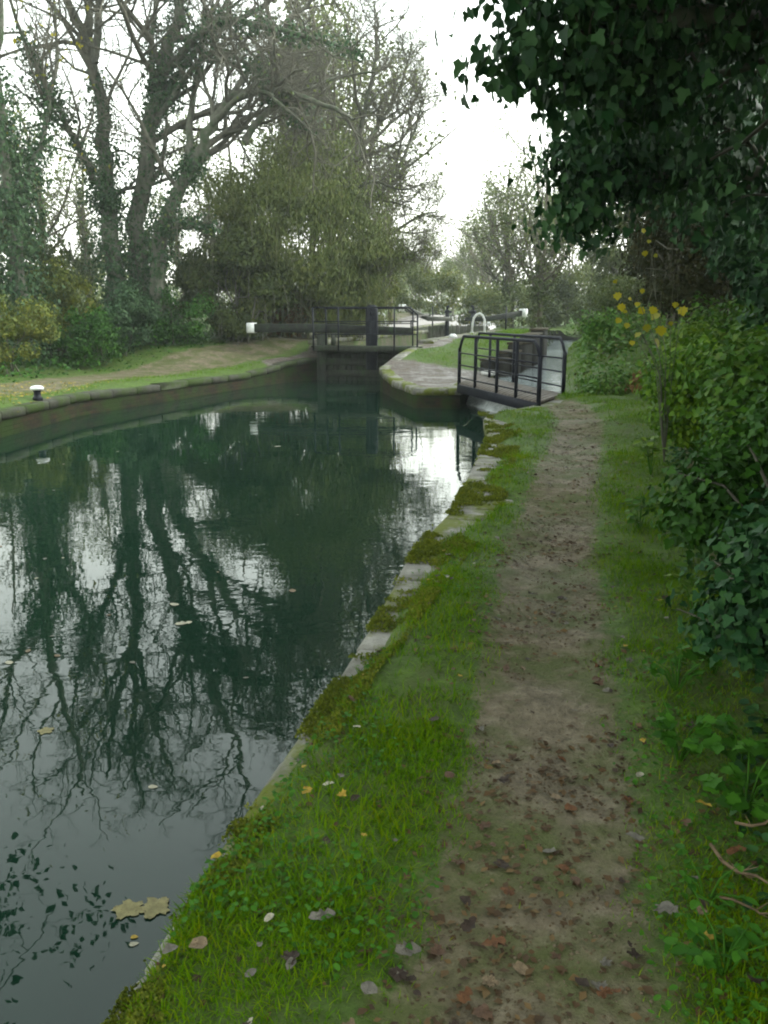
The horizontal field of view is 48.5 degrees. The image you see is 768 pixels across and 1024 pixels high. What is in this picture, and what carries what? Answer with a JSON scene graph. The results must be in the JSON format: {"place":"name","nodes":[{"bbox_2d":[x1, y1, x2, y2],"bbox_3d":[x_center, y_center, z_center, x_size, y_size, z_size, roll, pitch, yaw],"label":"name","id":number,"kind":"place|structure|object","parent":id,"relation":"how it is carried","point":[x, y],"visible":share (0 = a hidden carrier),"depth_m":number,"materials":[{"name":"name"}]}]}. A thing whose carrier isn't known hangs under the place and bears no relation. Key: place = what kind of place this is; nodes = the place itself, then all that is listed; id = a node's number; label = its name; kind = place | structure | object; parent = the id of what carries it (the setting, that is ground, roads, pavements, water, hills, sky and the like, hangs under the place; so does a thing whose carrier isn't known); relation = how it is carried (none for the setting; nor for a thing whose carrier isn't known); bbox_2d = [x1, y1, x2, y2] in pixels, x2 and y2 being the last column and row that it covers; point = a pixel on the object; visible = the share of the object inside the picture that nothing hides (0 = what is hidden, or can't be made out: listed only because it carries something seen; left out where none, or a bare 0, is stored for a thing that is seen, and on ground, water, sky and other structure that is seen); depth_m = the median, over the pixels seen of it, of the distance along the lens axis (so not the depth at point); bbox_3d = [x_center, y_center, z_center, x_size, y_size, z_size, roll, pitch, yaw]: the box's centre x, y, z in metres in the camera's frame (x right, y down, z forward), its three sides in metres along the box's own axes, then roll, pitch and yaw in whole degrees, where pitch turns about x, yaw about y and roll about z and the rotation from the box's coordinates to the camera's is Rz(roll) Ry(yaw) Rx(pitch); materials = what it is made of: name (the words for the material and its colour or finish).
{"place":"outdoors","nodes":[
{"label":"outdoors","id":0,"kind":"place"},
{"bbox_2d":[0,380,494,1023],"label":"water","id":1,"kind":"structure","parent":0,"point":[136,522],"depth_m":6.34,"materials":[{"name":"teal liquid"}]},
{"bbox_2d":[110,899,143,919],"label":"floating leaf","id":2,"kind":"object","parent":1,"relation":"on","point":[127,907],"visible":1,"depth_m":3.24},
{"bbox_2d":[136,897,169,918],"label":"floating leaf","id":3,"kind":"object","parent":1,"relation":"on","point":[152,907],"visible":1,"depth_m":3.25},
{"bbox_2d":[0,0,644,327],"label":"sky","id":4,"kind":"structure","parent":0,"point":[468,122],"materials":[{"name":"white"}]},
{"bbox_2d":[0,293,767,1023],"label":"ground","id":5,"kind":"structure","parent":0,"point":[550,693],"depth_m":3.15,"materials":[{"name":"soil"}]},
{"bbox_2d":[0,290,66,375],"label":"yellow shrub","id":6,"kind":"object","parent":5,"relation":"on","point":[31,326],"visible":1,"depth_m":23.43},
{"bbox_2d":[0,50,69,259],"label":"bare tree","id":7,"kind":"object","parent":5,"relation":"on","point":[9,107],"visible":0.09,"depth_m":40.20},
{"bbox_2d":[0,202,84,327],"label":"hedge shrub","id":8,"kind":"object","parent":5,"relation":"on","point":[67,254],"visible":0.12,"depth_m":29.02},
{"bbox_2d":[0,0,110,370],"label":"ivy clad tree","id":9,"kind":"object","parent":5,"relation":"on","point":[15,199],"visible":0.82,"depth_m":25.68,"materials":[{"name":"green plant"}]},
{"bbox_2d":[0,380,112,403],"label":"leaf litter","id":10,"kind":"object","parent":5,"relation":"on","point":[43,391],"visible":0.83,"depth_m":19.80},
{"bbox_2d":[9,253,105,358],"bbox_3d":[-10.568,-6.621,27.591,3.085,3.359,2.248,-7,15,-28],"label":"yellow shrub","id":11,"kind":"object","parent":5,"relation":"on","point":[81,286],"visible":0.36,"depth_m":27.26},
{"bbox_2d":[3,54,130,264],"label":"bare tree","id":12,"kind":"object","parent":5,"relation":"on","point":[57,216],"visible":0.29,"depth_m":43.08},
{"bbox_2d":[39,90,129,312],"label":"bare tree","id":13,"kind":"object","parent":5,"relation":"on","point":[82,272],"visible":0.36,"depth_m":47.44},
{"bbox_2d":[49,304,125,366],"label":"hedge shrub","id":14,"kind":"object","parent":5,"relation":"on","point":[98,326],"visible":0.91,"depth_m":26.45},
{"bbox_2d":[0,0,202,339],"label":"ivy clad tree","id":15,"kind":"object","parent":5,"relation":"on","point":[107,194],"visible":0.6,"depth_m":28.98,"materials":[{"name":"green plant"}]},
{"bbox_2d":[75,275,163,356],"bbox_3d":[-8.722,-6.430,28.096,2.694,2.671,2.700,10,16,36],"label":"hedge shrub","id":16,"kind":"object","parent":5,"relation":"on","point":[140,309],"visible":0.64,"depth_m":27.74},
{"bbox_2d":[0,314,277,382],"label":"undergrowth","id":17,"kind":"object","parent":5,"relation":"on","point":[66,366],"visible":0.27,"depth_m":25.98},
{"bbox_2d":[0,357,316,437],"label":"canal wall","id":18,"kind":"structure","parent":5,"relation":"on","point":[18,418],"depth_m":21.26,"materials":[{"name":"stone"}]},
{"bbox_2d":[121,141,210,295],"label":"bare tree","id":19,"kind":"object","parent":5,"relation":"on","point":[161,194],"visible":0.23,"depth_m":45.66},
{"bbox_2d":[124,216,213,322],"bbox_3d":[-8.693,-9.208,33.242,4.009,4.522,3.248,-6,14,-26],"label":"hedge shrub","id":20,"kind":"object","parent":5,"relation":"on","point":[190,295],"visible":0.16,"depth_m":32.92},
{"bbox_2d":[140,281,218,345],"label":"hedge shrub","id":21,"kind":"object","parent":5,"relation":"on","point":[187,332],"visible":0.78,"depth_m":29.45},
{"bbox_2d":[154,60,301,246],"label":"bare tree","id":22,"kind":"object","parent":5,"relation":"on","point":[219,157],"visible":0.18,"depth_m":45.70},
{"bbox_2d":[196,268,266,338],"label":"hedge shrub","id":23,"kind":"object","parent":5,"relation":"on","point":[240,305],"visible":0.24,"depth_m":31.38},
{"bbox_2d":[48,0,427,326],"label":"ivy clad tree","id":24,"kind":"object","parent":5,"relation":"on","point":[162,96],"visible":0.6,"depth_m":28.56,"materials":[{"name":"green plant"}]},
{"bbox_2d":[175,218,301,345],"bbox_3d":[-5.178,-7.868,31.174,4.058,5.641,3.616,5,14,21],"label":"overgrown tree","id":25,"kind":"object","parent":5,"relation":"on","point":[235,248],"visible":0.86,"depth_m":30.32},
{"bbox_2d":[86,0,428,346],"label":"leaning tree","id":26,"kind":"object","parent":5,"relation":"on","point":[169,221],"visible":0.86,"depth_m":28.23,"materials":[{"name":"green plant"}]},
{"bbox_2d":[263,294,318,336],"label":"hedge shrub","id":27,"kind":"object","parent":5,"relation":"on","point":[275,320],"visible":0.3,"depth_m":32.99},
{"bbox_2d":[0,229,603,321],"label":"woodland","id":28,"kind":"object","parent":5,"relation":"on","point":[100,287],"visible":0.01,"depth_m":112.70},
{"bbox_2d":[185,114,420,345],"bbox_3d":[-3.022,-9.900,32.600,8.903,9.409,6.853,0,13,0],"label":"overgrown tree","id":29,"kind":"object","parent":5,"relation":"on","point":[275,190],"visible":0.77,"depth_m":30.95,"materials":[{"name":"plant"}]},
{"bbox_2d":[211,0,400,243],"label":"bare tree","id":30,"kind":"object","parent":5,"relation":"on","point":[319,23],"visible":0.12,"depth_m":41.51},
{"bbox_2d":[242,6,405,250],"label":"bare tree","id":31,"kind":"object","parent":5,"relation":"on","point":[262,131],"visible":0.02,"depth_m":42.53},
{"bbox_2d":[117,400,562,1023],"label":"canal wall","id":32,"kind":"structure","parent":5,"relation":"on","point":[445,528],"depth_m":5.35,"materials":[{"name":"stone"}]},
{"bbox_2d":[101,410,521,1023],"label":"moss","id":33,"kind":"object","parent":32,"relation":"on","point":[429,546],"visible":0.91,"depth_m":3.95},
{"bbox_2d":[247,1,446,241],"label":"bare tree","id":34,"kind":"object","parent":5,"relation":"on","point":[349,81],"visible":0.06,"depth_m":41.92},
{"bbox_2d":[224,0,472,241],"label":"bare tree","id":35,"kind":"object","parent":5,"relation":"on","point":[332,123],"visible":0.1,"depth_m":38.04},
{"bbox_2d":[314,236,405,337],"bbox_3d":[-0.961,-8.938,33.869,3.905,3.964,3.106,-4,14,-17],"label":"overgrown tree","id":36,"kind":"object","parent":5,"relation":"on","point":[394,293],"visible":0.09,"depth_m":33.27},
{"bbox_2d":[308,330,428,345],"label":"lock wall","id":37,"kind":"structure","parent":5,"relation":"on","point":[400,340],"depth_m":39.91,"materials":[{"name":"brick"}]},
{"bbox_2d":[246,305,422,380],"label":"lock gate","id":38,"kind":"structure","parent":37,"relation":"attached to","point":[354,362],"depth_m":29.39,"materials":[{"name":"brown wood"}]},
{"bbox_2d":[361,981,377,993],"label":"fallen leaf","id":39,"kind":"object","parent":5,"relation":"on","point":[368,987],"visible":1,"depth_m":2.03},
{"bbox_2d":[267,0,479,342],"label":"bare tree","id":40,"kind":"object","parent":5,"relation":"on","point":[414,79],"visible":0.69,"depth_m":31.92,"materials":[{"name":"green plant"}]},
{"bbox_2d":[0,306,767,1023],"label":"grass","id":41,"kind":"structure","parent":5,"relation":"on","point":[302,932],"depth_m":2.79,"materials":[{"name":"plant"}]},
{"bbox_2d":[189,936,207,947],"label":"fallen leaf","id":42,"kind":"object","parent":41,"relation":"on","point":[197,941],"visible":1,"depth_m":2.17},
{"bbox_2d":[308,908,334,919],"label":"fallen leaf","id":43,"kind":"object","parent":41,"relation":"on","point":[319,914],"visible":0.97,"depth_m":2.25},
{"bbox_2d":[349,115,438,324],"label":"bare tree","id":44,"kind":"object","parent":5,"relation":"on","point":[391,210],"visible":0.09,"depth_m":44.27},
{"bbox_2d":[374,262,440,311],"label":"shrub","id":45,"kind":"object","parent":5,"relation":"on","point":[405,299],"visible":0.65,"depth_m":55.95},
{"bbox_2d":[395,941,420,955],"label":"fallen leaf","id":46,"kind":"object","parent":5,"relation":"on","point":[401,949],"visible":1,"depth_m":2.18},
{"bbox_2d":[402,975,416,980],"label":"fallen leaf","id":47,"kind":"object","parent":5,"relation":"on","point":[412,978],"visible":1,"depth_m":2.11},
{"bbox_2d":[388,965,408,982],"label":"fallen leaf","id":48,"kind":"object","parent":47,"relation":"on","point":[400,975],"visible":1,"depth_m":2.12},
{"bbox_2d":[379,344,468,408],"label":"island wall","id":49,"kind":"structure","parent":5,"relation":"on","point":[394,385],"depth_m":21.08,"materials":[{"name":"stone"}]},
{"bbox_2d":[399,304,459,337],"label":"lock gate","id":50,"kind":"structure","parent":5,"relation":"on","point":[446,329],"depth_m":49.90,"materials":[{"name":"brown wood"}]},
{"bbox_2d":[404,208,456,311],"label":"bare tree","id":51,"kind":"object","parent":5,"relation":"on","point":[431,263],"visible":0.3,"depth_m":73.47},
{"bbox_2d":[412,231,464,314],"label":"bare tree","id":52,"kind":"object","parent":5,"relation":"on","point":[448,265],"visible":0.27,"depth_m":88.33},
{"bbox_2d":[412,265,468,314],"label":"shrub","id":53,"kind":"object","parent":5,"relation":"on","point":[450,282],"visible":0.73,"depth_m":61.61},
{"bbox_2d":[148,400,767,1023],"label":"leaf litter","id":54,"kind":"object","parent":5,"relation":"on","point":[440,918],"visible":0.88,"depth_m":2.66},
{"bbox_2d":[456,986,472,1003],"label":"fallen leaf","id":55,"kind":"object","parent":5,"relation":"on","point":[463,997],"visible":1,"depth_m":2.06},
{"bbox_2d":[460,916,476,931],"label":"fallen leaf","id":56,"kind":"object","parent":5,"relation":"on","point":[467,925],"visible":1,"depth_m":2.30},
{"bbox_2d":[171,529,767,1023],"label":"weeds","id":57,"kind":"object","parent":5,"relation":"on","point":[415,915],"visible":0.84,"depth_m":2.45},
{"bbox_2d":[446,230,498,312],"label":"bare tree","id":58,"kind":"object","parent":5,"relation":"on","point":[467,284],"visible":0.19,"depth_m":84.94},
{"bbox_2d":[454,280,499,325],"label":"shrub","id":59,"kind":"object","parent":5,"relation":"on","point":[475,294],"visible":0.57,"depth_m":63.55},
{"bbox_2d":[441,199,518,312],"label":"bare tree","id":60,"kind":"object","parent":5,"relation":"on","point":[464,261],"visible":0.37,"depth_m":74.59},
{"bbox_2d":[438,169,524,288],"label":"bare tree","id":61,"kind":"object","parent":5,"relation":"on","point":[487,279],"visible":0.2,"depth_m":70.92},
{"bbox_2d":[472,1003,493,1020],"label":"fallen leaf","id":62,"kind":"object","parent":5,"relation":"on","point":[483,1011],"visible":1,"depth_m":2.02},
{"bbox_2d":[481,934,505,947],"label":"fallen leaf","id":63,"kind":"object","parent":5,"relation":"on","point":[494,941],"visible":1,"depth_m":2.23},
{"bbox_2d":[460,305,527,333],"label":"lock gate","id":64,"kind":"structure","parent":5,"relation":"on","point":[521,313],"depth_m":49.31,"materials":[{"name":"brown wood"}]},
{"bbox_2d":[445,119,543,327],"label":"bare tree","id":65,"kind":"object","parent":5,"relation":"on","point":[508,266],"visible":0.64,"depth_m":54.31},
{"bbox_2d":[453,144,559,329],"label":"bare tree","id":66,"kind":"object","parent":5,"relation":"on","point":[505,284],"visible":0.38,"depth_m":57.65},
{"bbox_2d":[480,274,537,327],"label":"shrub","id":67,"kind":"object","parent":5,"relation":"on","point":[497,303],"visible":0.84,"depth_m":53.83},
{"bbox_2d":[457,332,566,408],"bbox_3d":[2.634,-3.411,19.769,1.454,1.384,7.884,-3,13,-11],"label":"footbridge","id":68,"kind":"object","parent":5,"relation":"on","point":[514,394],"visible":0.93,"depth_m":18.32,"materials":[{"name":"black paint"}]},
{"bbox_2d":[479,328,548,377],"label":"weir wall","id":69,"kind":"structure","parent":5,"relation":"on","point":[527,347],"depth_m":26.81,"materials":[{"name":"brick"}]},
{"bbox_2d":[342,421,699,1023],"bbox_3d":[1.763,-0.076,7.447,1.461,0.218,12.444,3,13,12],"label":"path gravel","id":70,"kind":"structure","parent":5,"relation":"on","point":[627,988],"depth_m":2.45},
{"bbox_2d":[470,104,578,327],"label":"bare tree","id":71,"kind":"object","parent":5,"relation":"on","point":[527,196],"visible":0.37,"depth_m":51.42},
{"bbox_2d":[470,118,601,345],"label":"bare tree","id":72,"kind":"object","parent":5,"relation":"on","point":[541,292],"visible":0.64,"depth_m":40.18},
{"bbox_2d":[526,274,588,327],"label":"shrub","id":73,"kind":"object","parent":5,"relation":"on","point":[557,317],"visible":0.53,"depth_m":54.58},
{"bbox_2d":[534,187,603,324],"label":"bank shrub","id":74,"kind":"object","parent":5,"relation":"on","point":[580,273],"visible":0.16,"depth_m":55.03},
{"bbox_2d":[563,280,603,335],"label":"bank shrub","id":75,"kind":"object","parent":5,"relation":"on","point":[578,307],"visible":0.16,"depth_m":48.16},
{"bbox_2d":[435,0,767,263],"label":"ivy tree","id":76,"kind":"object","parent":5,"relation":"on","point":[641,80],"visible":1,"depth_m":5.32,"materials":[{"name":"green plant"}]},
{"bbox_2d":[562,134,640,312],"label":"bank shrub","id":77,"kind":"object","parent":5,"relation":"on","point":[602,261],"visible":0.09,"depth_m":42.96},
{"bbox_2d":[574,361,642,395],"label":"bank shrub","id":78,"kind":"object","parent":5,"relation":"on","point":[603,384],"visible":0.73,"depth_m":17.61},
{"bbox_2d":[572,306,656,353],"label":"bank shrub","id":79,"kind":"object","parent":5,"relation":"on","point":[600,328],"visible":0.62,"depth_m":21.56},
{"bbox_2d":[581,262,649,319],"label":"bank shrub","id":80,"kind":"object","parent":5,"relation":"on","point":[610,302],"visible":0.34,"depth_m":28.46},
{"bbox_2d":[607,200,653,292],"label":"bank shrub","id":81,"kind":"object","parent":5,"relation":"on","point":[619,212],"visible":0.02,"depth_m":32.54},
{"bbox_2d":[624,363,650,396],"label":"bank shrub","id":82,"kind":"object","parent":5,"relation":"on","point":[633,380],"visible":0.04,"depth_m":16.27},
{"bbox_2d":[624,494,657,529],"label":"verge plant","id":83,"kind":"object","parent":5,"relation":"on","point":[631,515],"visible":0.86,"depth_m":6.66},
{"bbox_2d":[613,205,671,311],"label":"bank shrub","id":84,"kind":"object","parent":5,"relation":"on","point":[644,271],"visible":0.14,"depth_m":24.08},
{"bbox_2d":[563,296,730,394],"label":"undergrowth","id":85,"kind":"object","parent":5,"relation":"on","point":[624,342],"visible":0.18,"depth_m":20.17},
{"bbox_2d":[633,431,666,474],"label":"verge plant","id":86,"kind":"object","parent":5,"relation":"on","point":[644,450],"visible":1,"depth_m":8.70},
{"bbox_2d":[613,229,687,461],"bbox_3d":[2.563,-1.555,8.231,0.763,2.243,0.583,0,13,0],"label":"maple sapling","id":87,"kind":"object","parent":5,"relation":"on","point":[661,330],"visible":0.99,"depth_m":8.26,"materials":[{"name":"yellow plant"}]},
{"bbox_2d":[561,0,767,232],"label":"ivy tree","id":88,"kind":"object","parent":5,"relation":"on","point":[754,77],"visible":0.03,"depth_m":10.43,"materials":[{"name":"green plant"}]},
{"bbox_2d":[653,900,678,914],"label":"fallen leaf","id":89,"kind":"object","parent":5,"relation":"on","point":[668,907],"visible":0.97,"depth_m":2.35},
{"bbox_2d":[615,205,732,358],"bbox_3d":[7.038,-6.540,18.817,3.648,6.491,3.885,0,13,0],"label":"bank shrub","id":90,"kind":"object","parent":5,"relation":"on","point":[639,244],"visible":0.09,"depth_m":19.05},
{"bbox_2d":[641,636,711,691],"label":"verge plant","id":91,"kind":"object","parent":5,"relation":"on","point":[660,670],"visible":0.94,"depth_m":3.69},
{"bbox_2d":[637,199,729,327],"bbox_3d":[7.092,-6.345,19.528,2.429,4.196,3.102,5,14,20],"label":"bank shrub","id":92,"kind":"object","parent":5,"relation":"on","point":[657,258],"visible":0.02,"depth_m":19.92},
{"bbox_2d":[650,695,731,761],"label":"verge plant","id":93,"kind":"object","parent":5,"relation":"on","point":[667,721],"visible":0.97,"depth_m":3.08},
{"bbox_2d":[663,561,718,614],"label":"verge plant","id":94,"kind":"object","parent":5,"relation":"on","point":[677,584],"visible":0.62,"depth_m":4.69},
{"bbox_2d":[636,314,746,425],"bbox_3d":[3.987,-1.685,10.725,1.642,1.575,2.488,0,13,0],"label":"hedge shrub","id":95,"kind":"object","parent":5,"relation":"on","point":[683,331],"visible":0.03,"depth_m":10.81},
{"bbox_2d":[651,207,740,320],"bbox_3d":[7.499,-5.547,16.910,4.122,4.903,3.573,12,18,42],"label":"bank shrub","id":96,"kind":"object","parent":5,"relation":"on","point":[693,259],"visible":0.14,"depth_m":17.01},
{"bbox_2d":[630,325,767,451],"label":"hedge shrub","id":97,"kind":"object","parent":5,"relation":"on","point":[683,425],"visible":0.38,"depth_m":8.59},
{"bbox_2d":[678,616,726,673],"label":"verge plant","id":98,"kind":"object","parent":5,"relation":"on","point":[691,655],"visible":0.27,"depth_m":3.81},
{"bbox_2d":[643,291,764,367],"bbox_3d":[4.932,-2.325,12.592,2.099,1.854,2.779,5,14,20],"label":"hedge shrub","id":99,"kind":"object","parent":5,"relation":"on","point":[719,316],"visible":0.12,"depth_m":12.64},
{"bbox_2d":[641,378,767,562],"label":"hedge shrub","id":100,"kind":"object","parent":5,"relation":"on","point":[697,516],"visible":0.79,"depth_m":5.12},
{"bbox_2d":[642,396,767,910],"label":"undergrowth","id":101,"kind":"object","parent":5,"relation":"on","point":[748,710],"visible":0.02,"depth_m":3.35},
{"bbox_2d":[663,888,767,975],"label":"verge plant","id":102,"kind":"object","parent":5,"relation":"on","point":[743,938],"visible":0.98,"depth_m":2.10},
{"bbox_2d":[665,480,767,682],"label":"hedge shrub","id":103,"kind":"object","parent":5,"relation":"on","point":[744,622],"visible":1,"depth_m":3.44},
{"bbox_2d":[675,843,758,912],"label":"verge plant","id":104,"kind":"object","parent":5,"relation":"on","point":[690,879],"visible":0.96,"depth_m":2.40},
{"bbox_2d":[676,317,767,482],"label":"hedge shrub","id":105,"kind":"object","parent":5,"relation":"on","point":[744,367],"visible":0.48,"depth_m":6.52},
{"bbox_2d":[696,738,767,820],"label":"verge plant","id":106,"kind":"object","parent":5,"relation":"on","point":[733,797],"visible":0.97,"depth_m":2.75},
{"bbox_2d":[699,99,766,318],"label":"hedge shrub","id":107,"kind":"object","parent":5,"relation":"on","point":[742,253],"visible":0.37,"depth_m":11.94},
{"bbox_2d":[701,712,767,764],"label":"verge plant","id":108,"kind":"object","parent":5,"relation":"on","point":[731,741],"visible":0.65,"depth_m":3.04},
{"bbox_2d":[709,843,767,883],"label":"dead stick","id":109,"kind":"object","parent":5,"relation":"on","point":[718,855],"visible":1,"depth_m":2.46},
{"bbox_2d":[719,891,767,917],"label":"dead stick","id":110,"kind":"object","parent":5,"relation":"on","point":[741,903],"visible":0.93,"depth_m":2.33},
{"bbox_2d":[725,184,767,357],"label":"hedge shrub","id":111,"kind":"object","parent":5,"relation":"on","point":[754,292],"visible":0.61,"depth_m":9.00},
{"bbox_2d":[466,396,515,412],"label":"spill water","id":112,"kind":"structure","parent":0,"point":[486,405],"depth_m":20.73,"materials":[{"name":"liquid"}]},
{"bbox_2d":[494,340,576,392],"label":"stream water","id":113,"kind":"structure","parent":0,"point":[554,348],"depth_m":27.01,"materials":[{"name":"grey liquid"}]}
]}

